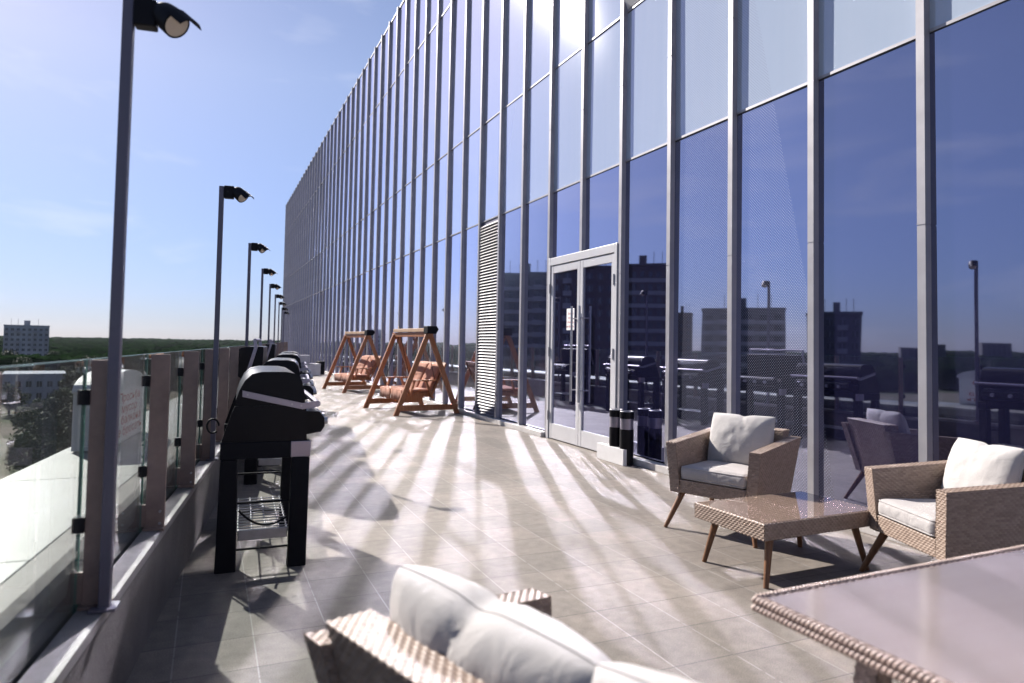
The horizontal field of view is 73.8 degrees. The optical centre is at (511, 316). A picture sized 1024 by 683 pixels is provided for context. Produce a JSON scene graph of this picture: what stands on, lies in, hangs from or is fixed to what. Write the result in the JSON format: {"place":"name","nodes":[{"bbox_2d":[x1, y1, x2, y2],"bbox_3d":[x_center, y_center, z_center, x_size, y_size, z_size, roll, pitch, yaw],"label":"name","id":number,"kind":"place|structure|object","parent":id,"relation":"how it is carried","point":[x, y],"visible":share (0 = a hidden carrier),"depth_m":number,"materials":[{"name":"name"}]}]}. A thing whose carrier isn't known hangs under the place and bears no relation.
{"place":"outdoors","nodes":[
{"label":"outdoors","id":0,"kind":"place"},
{"bbox_2d":[0,390,182,479],"bbox_3d":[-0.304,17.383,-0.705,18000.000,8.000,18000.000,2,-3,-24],"label":"ground","id":1,"kind":"structure","parent":0,"point":[6,429],"depth_m":152.58,"materials":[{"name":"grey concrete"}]},
{"bbox_2d":[0,368,12,372],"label":"tree","id":2,"kind":"object","parent":1,"relation":"on","point":[3,370],"visible":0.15,"depth_m":238.91,"materials":[{"name":"green plant"}]},
{"bbox_2d":[0,350,18,355],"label":"tree","id":3,"kind":"object","parent":1,"relation":"on","point":[7,352],"visible":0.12,"depth_m":320.71,"materials":[{"name":"green plant"}]},
{"bbox_2d":[1,384,21,415],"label":"tree","id":4,"kind":"object","parent":1,"relation":"on","point":[9,401],"visible":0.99,"depth_m":182.65,"materials":[{"name":"green plant"}]},
{"bbox_2d":[12,388,31,413],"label":"tree","id":5,"kind":"object","parent":1,"relation":"on","point":[23,400],"visible":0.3,"depth_m":187.55,"materials":[{"name":"green plant"}]},
{"bbox_2d":[9,356,35,370],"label":"tree","id":6,"kind":"object","parent":1,"relation":"on","point":[24,361],"visible":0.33,"depth_m":250.80,"materials":[{"name":"green plant"}]},
{"bbox_2d":[10,404,40,431],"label":"tree","id":7,"kind":"object","parent":1,"relation":"on","point":[20,417],"visible":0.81,"depth_m":143.35,"materials":[{"name":"green plant"}]},
{"bbox_2d":[3,318,49,355],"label":"apartment block","id":8,"kind":"structure","parent":1,"relation":"on","point":[26,338],"depth_m":391.13,"materials":[{"name":"grey concrete"}]},
{"bbox_2d":[13,418,42,445],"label":"tree","id":9,"kind":"object","parent":1,"relation":"on","point":[27,427],"visible":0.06,"depth_m":119.88,"materials":[{"name":"green plant"}]},
{"bbox_2d":[2,429,60,472],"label":"tree","id":10,"kind":"object","parent":1,"relation":"on","point":[35,446],"visible":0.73,"depth_m":94.77,"materials":[{"name":"green plant"}]},
{"bbox_2d":[1,371,65,403],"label":"building","id":11,"kind":"structure","parent":1,"relation":"on","point":[40,384],"depth_m":217.88,"materials":[{"name":"grey"}]},
{"bbox_2d":[26,381,31,386],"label":"window","id":12,"kind":"structure","parent":11,"relation":"in","point":[28,383],"depth_m":216.51,"materials":[{"name":"grey"}]},
{"bbox_2d":[37,381,41,386],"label":"window","id":13,"kind":"structure","parent":11,"relation":"in","point":[39,383],"depth_m":218.10,"materials":[{"name":"grey"}]},
{"bbox_2d":[47,381,51,386],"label":"window","id":14,"kind":"structure","parent":11,"relation":"in","point":[49,383],"depth_m":219.60,"materials":[{"name":"grey"}]},
{"bbox_2d":[30,398,53,412],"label":"tree","id":15,"kind":"object","parent":1,"relation":"on","point":[36,403],"visible":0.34,"depth_m":154.87,"materials":[{"name":"green plant"}]},
{"bbox_2d":[31,365,53,370],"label":"tree","id":16,"kind":"object","parent":1,"relation":"on","point":[41,369],"visible":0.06,"depth_m":262.69,"materials":[{"name":"green plant"}]},
{"bbox_2d":[21,409,71,457],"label":"tree","id":17,"kind":"object","parent":1,"relation":"on","point":[55,429],"visible":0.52,"depth_m":104.79,"materials":[{"name":"green plant"}]},
{"bbox_2d":[46,350,59,355],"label":"tree","id":18,"kind":"object","parent":1,"relation":"on","point":[53,353],"visible":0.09,"depth_m":364.41,"materials":[{"name":"green plant"}]},
{"bbox_2d":[36,395,72,423],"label":"tree","id":19,"kind":"object","parent":1,"relation":"on","point":[55,405],"visible":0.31,"depth_m":136.00,"materials":[{"name":"green plant"}]},
{"bbox_2d":[47,386,72,410],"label":"tree","id":20,"kind":"object","parent":1,"relation":"on","point":[66,392],"visible":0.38,"depth_m":178.34,"materials":[{"name":"green plant"}]},
{"bbox_2d":[56,425,71,447],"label":"tree","id":21,"kind":"object","parent":1,"relation":"on","point":[67,434],"visible":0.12,"depth_m":111.56,"materials":[{"name":"green plant"}]},
{"bbox_2d":[60,401,72,430],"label":"tree","id":22,"kind":"object","parent":1,"relation":"on","point":[70,413],"visible":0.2,"depth_m":124.77,"materials":[{"name":"green plant"}]},
{"bbox_2d":[58,365,80,388],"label":"tree","id":23,"kind":"object","parent":1,"relation":"on","point":[65,368],"visible":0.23,"depth_m":253.92,"materials":[{"name":"green plant"}]},
{"bbox_2d":[58,370,82,410],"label":"tree","id":24,"kind":"object","parent":1,"relation":"on","point":[71,380],"visible":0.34,"depth_m":195.95,"materials":[{"name":"green plant"}]},
{"bbox_2d":[77,355,97,375],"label":"tree","id":25,"kind":"object","parent":1,"relation":"on","point":[89,365],"visible":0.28,"depth_m":278.77,"materials":[{"name":"green plant"}]},
{"bbox_2d":[122,361,144,372],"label":"tree","id":26,"kind":"object","parent":1,"relation":"on","point":[133,365],"visible":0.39,"depth_m":295.63,"materials":[{"name":"green plant"}]},
{"bbox_2d":[0,336,279,379],"bbox_3d":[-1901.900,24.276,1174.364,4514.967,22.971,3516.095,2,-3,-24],"label":"forest","id":27,"kind":"object","parent":1,"relation":"on","point":[71,348],"visible":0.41,"depth_m":635.69,"materials":[{"name":"green plant"}]},
{"bbox_2d":[147,372,150,401],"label":"tree","id":28,"kind":"object","parent":1,"relation":"on","point":[148,392],"visible":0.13,"depth_m":230.03,"materials":[{"name":"green plant"}]},
{"bbox_2d":[144,353,170,374],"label":"tree","id":29,"kind":"object","parent":1,"relation":"on","point":[149,365],"visible":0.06,"depth_m":290.24,"materials":[{"name":"green plant"}]},
{"bbox_2d":[170,373,176,393],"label":"tree","id":30,"kind":"object","parent":1,"relation":"on","point":[173,385],"visible":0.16,"depth_m":226.87,"materials":[{"name":"green plant"}]},
{"bbox_2d":[171,374,182,395],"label":"tree","id":31,"kind":"object","parent":1,"relation":"on","point":[176,378],"visible":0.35,"depth_m":250.02,"materials":[{"name":"green plant"}]},
{"bbox_2d":[171,363,183,376],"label":"tree","id":32,"kind":"object","parent":1,"relation":"on","point":[175,371],"visible":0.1,"depth_m":308.51,"materials":[{"name":"green plant"}]},
{"bbox_2d":[0,0,402,340],"label":"sky","id":33,"kind":"structure","parent":0,"point":[246,99],"materials":[{"name":"blue"}]},
{"bbox_2d":[126,373,938,682],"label":"terrace floor","id":34,"kind":"structure","parent":0,"point":[600,555],"depth_m":4.50,"materials":[{"name":"grey tile"}]},
{"bbox_2d":[206,366,327,573],"bbox_3d":[-1.704,0.960,4.713,0.747,1.204,1.144,2,-2,-22],"label":"barbecue grill","id":35,"kind":"object","parent":34,"relation":"on","point":[273,413],"visible":1,"depth_m":4.23,"materials":[{"name":"black metal"}]},
{"bbox_2d":[265,339,276,360],"bbox_3d":[-4.716,1.179,14.007,0.884,1.416,1.144,2,-2,-17],"label":"barbecue grill","id":36,"kind":"object","parent":34,"relation":"on","point":[271,350],"visible":0.09,"depth_m":13.44,"materials":[{"name":"black metal"}]},
{"bbox_2d":[238,339,313,385],"bbox_3d":[-2.922,0.984,8.442,0.884,1.416,1.144,2,-2,-17],"label":"barbecue grill","id":37,"kind":"object","parent":34,"relation":"on","point":[253,356],"visible":0.18,"depth_m":7.86,"materials":[{"name":"black metal"}]},
{"bbox_2d":[244,358,316,484],"bbox_3d":[-2.473,1.049,7.227,0.747,1.204,1.144,2,-2,-17],"label":"barbecue grill","id":38,"kind":"object","parent":34,"relation":"on","point":[252,465],"visible":0.27,"depth_m":6.72,"materials":[{"name":"black metal"}]},
{"bbox_2d":[275,353,312,378],"bbox_3d":[-3.347,1.149,10.085,0.747,1.204,1.144,2,-2,-17],"label":"barbecue grill","id":39,"kind":"object","parent":34,"relation":"on","point":[303,369],"visible":0.17,"depth_m":9.63,"materials":[{"name":"black metal"}]},
{"bbox_2d":[280,351,310,373],"bbox_3d":[-3.854,1.206,11.707,0.747,1.204,1.144,2,-2,-17],"label":"barbecue grill","id":40,"kind":"object","parent":34,"relation":"on","point":[304,363],"visible":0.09,"depth_m":11.50,"materials":[{"name":"black metal"}]},
{"bbox_2d":[307,363,320,374],"bbox_3d":[-8.382,2.154,27.949,0.920,0.470,0.720,2,-3,-30],"label":"storage chest","id":41,"kind":"object","parent":34,"relation":"on","point":[315,368],"visible":0.46,"depth_m":27.77,"materials":[{"name":"white plastic"}]},
{"bbox_2d":[300,355,309,363],"bbox_3d":[-8.639,1.742,27.947,0.600,0.340,0.500,2,-3,-30],"label":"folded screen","id":42,"kind":"object","parent":41,"relation":"on","point":[305,358],"visible":0.48,"depth_m":27.79,"materials":[{"name":"grey"}]},
{"bbox_2d":[316,361,324,374],"bbox_3d":[-8.076,2.151,28.741,0.240,0.550,0.600,2,-3,-28],"label":"planter box","id":43,"kind":"object","parent":34,"relation":"on","point":[322,370],"visible":0.73,"depth_m":28.49,"materials":[{"name":"black"}]},
{"bbox_2d":[322,330,386,392],"bbox_3d":[-4.486,1.256,19.695,1.421,1.730,1.980,3,-3,-33],"label":"garden swing","id":44,"kind":"object","parent":34,"relation":"on","point":[363,369],"visible":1,"depth_m":19.37,"materials":[{"name":"red wood"}]},
{"bbox_2d":[363,326,458,415],"bbox_3d":[-2.086,1.072,14.113,1.421,1.730,1.980,2,-3,-31],"label":"garden swing","id":45,"kind":"object","parent":34,"relation":"on","point":[422,380],"visible":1,"depth_m":13.72,"materials":[{"name":"red wood"}]},
{"bbox_2d":[303,565,696,682],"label":"wicker sofa","id":46,"kind":"object","parent":34,"relation":"on","point":[438,626],"visible":1,"depth_m":1.39,"materials":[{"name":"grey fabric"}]},
{"bbox_2d":[597,443,626,465],"bbox_3d":[1.214,1.663,8.275,0.075,0.190,0.600,2,-3,-24],"label":"white board","id":47,"kind":"object","parent":34,"relation":"on","point":[608,453],"visible":1,"depth_m":8.20,"materials":[{"name":"concrete"}]},
{"bbox_2d":[609,409,622,446],"bbox_3d":[1.266,1.443,8.305,0.169,0.634,0.169,2,-3,-24],"label":"ashtray bin","id":48,"kind":"object","parent":34,"relation":"on","point":[614,431],"visible":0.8,"depth_m":8.24,"materials":[{"name":"black metal"}]},
{"bbox_2d":[619,410,633,465],"bbox_3d":[1.359,1.436,8.095,0.169,0.634,0.169,2,-3,-24],"label":"ashtray bin","id":49,"kind":"object","parent":34,"relation":"on","point":[626,441],"visible":0.98,"depth_m":8.03,"materials":[{"name":"black metal"}]},
{"bbox_2d":[664,412,800,547],"bbox_3d":[1.719,1.216,5.338,0.773,0.879,0.772,-1,-3,45],"label":"wicker armchair","id":50,"kind":"object","parent":34,"relation":"on","point":[727,456],"visible":0.95,"depth_m":5.28,"materials":[{"name":"beige wicker"}]},
{"bbox_2d":[694,491,869,588],"bbox_3d":[1.768,1.422,4.425,0.978,0.388,0.608,2,-3,-25],"label":"coffee table","id":51,"kind":"object","parent":34,"relation":"on","point":[769,518],"visible":0.95,"depth_m":4.27,"materials":[{"name":"beige wicker"}]},
{"bbox_2d":[751,545,1023,682],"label":"dining table","id":52,"kind":"object","parent":34,"relation":"on","point":[959,619],"visible":1,"depth_m":1.70,"materials":[{"name":"white glass"}]},
{"bbox_2d":[859,438,1023,571],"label":"wicker armchair","id":53,"kind":"object","parent":34,"relation":"on","point":[966,498],"visible":0.93,"depth_m":3.85,"materials":[{"name":"wicker"}]},
{"bbox_2d":[281,0,1023,546],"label":"glass office building","id":54,"kind":"structure","parent":0,"point":[577,220],"depth_m":7.47,"materials":[{"name":"blue glass"}]},
{"bbox_2d":[547,260,580,445],"bbox_3d":[0.736,0.512,9.901,0.130,2.582,0.902,2,-3,-24],"label":"door","id":55,"kind":"structure","parent":54,"relation":"in","point":[563,410],"depth_m":9.92,"materials":[{"name":"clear glass"}]},
{"bbox_2d":[577,253,613,450],"bbox_3d":[1.105,0.484,9.069,0.130,2.582,0.902,2,-3,-24],"label":"door","id":56,"kind":"structure","parent":54,"relation":"in","point":[596,307],"depth_m":9.12,"materials":[{"name":"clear glass"}]},
{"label":"terrace slab","id":57,"kind":"structure","parent":0,"visible":0},
{"bbox_2d":[0,395,182,682],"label":"parapet wall","id":58,"kind":"structure","parent":57,"relation":"on","point":[38,506],"depth_m":2.73,"materials":[{"name":"concrete"}]},
{"bbox_2d":[71,370,143,451],"bbox_3d":[-3.031,0.669,5.176,0.226,0.531,1.162,2,-2,-17],"label":"vent housing","id":59,"kind":"object","parent":58,"relation":"on","point":[131,406],"visible":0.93,"depth_m":5.10,"materials":[{"name":"white metal"}]},
{"bbox_2d":[17,442,220,682],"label":"kerb wall","id":60,"kind":"structure","parent":57,"relation":"on","point":[83,646],"depth_m":2.90,"materials":[{"name":"concrete"}]},
{"bbox_2d":[0,342,287,613],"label":"glass railing","id":61,"kind":"object","parent":60,"relation":"on","point":[193,440],"visible":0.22,"depth_m":3.40,"materials":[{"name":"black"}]},
{"bbox_2d":[88,0,200,613],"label":"lamp post","id":62,"kind":"object","parent":60,"relation":"on","point":[170,20],"visible":1,"depth_m":2.43,"materials":[{"name":"grey metal"}]},
{"bbox_2d":[206,185,253,460],"bbox_3d":[-2.243,0.041,5.431,0.306,2.179,0.125,1,-2,1],"label":"lamp post","id":63,"kind":"object","parent":60,"relation":"on","point":[240,194],"visible":1,"depth_m":5.42,"materials":[{"name":"black metal"}]},
{"bbox_2d":[245,243,268,346],"bbox_3d":[-3.239,0.153,8.614,0.306,2.179,0.125,1,-2,1],"label":"lamp post","id":64,"kind":"object","parent":60,"relation":"on","point":[260,248],"visible":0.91,"depth_m":8.61,"materials":[{"name":"black metal"}]},
{"bbox_2d":[259,268,276,339],"bbox_3d":[-4.193,0.260,11.662,0.306,2.179,0.125,1,-2,1],"label":"lamp post","id":65,"kind":"object","parent":60,"relation":"on","point":[270,272],"visible":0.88,"depth_m":11.66,"materials":[{"name":"black metal"}]},
{"bbox_2d":[267,284,280,343],"bbox_3d":[-5.184,0.371,14.828,0.306,2.179,0.125,1,-2,1],"label":"lamp post","id":66,"kind":"object","parent":60,"relation":"on","point":[276,286],"visible":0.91,"depth_m":14.83,"materials":[{"name":"black metal"}]},
{"bbox_2d":[273,294,284,343],"bbox_3d":[-6.249,0.490,18.232,0.306,2.179,0.125,1,-2,1],"label":"lamp post","id":67,"kind":"object","parent":60,"relation":"on","point":[278,296],"visible":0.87,"depth_m":18.23,"materials":[{"name":"black metal"}]},
{"bbox_2d":[277,302,286,355],"bbox_3d":[-7.364,0.616,21.795,0.306,2.179,0.125,1,-2,1],"label":"lamp post","id":68,"kind":"object","parent":60,"relation":"on","point":[282,303],"visible":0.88,"depth_m":21.79,"materials":[{"name":"black metal"}]},
{"bbox_2d":[280,307,287,342],"bbox_3d":[-8.504,0.743,25.436,0.306,2.179,0.125,1,-2,1],"label":"lamp post","id":69,"kind":"object","parent":60,"relation":"on","point":[285,309],"visible":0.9,"depth_m":25.43,"materials":[{"name":"black metal"}]},
{"bbox_2d":[282,312,289,351],"bbox_3d":[-9.644,0.871,29.078,0.306,2.179,0.125,1,-2,1],"label":"lamp post","id":70,"kind":"object","parent":60,"relation":"on","point":[287,313],"visible":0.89,"depth_m":29.07,"materials":[{"name":"black metal"}]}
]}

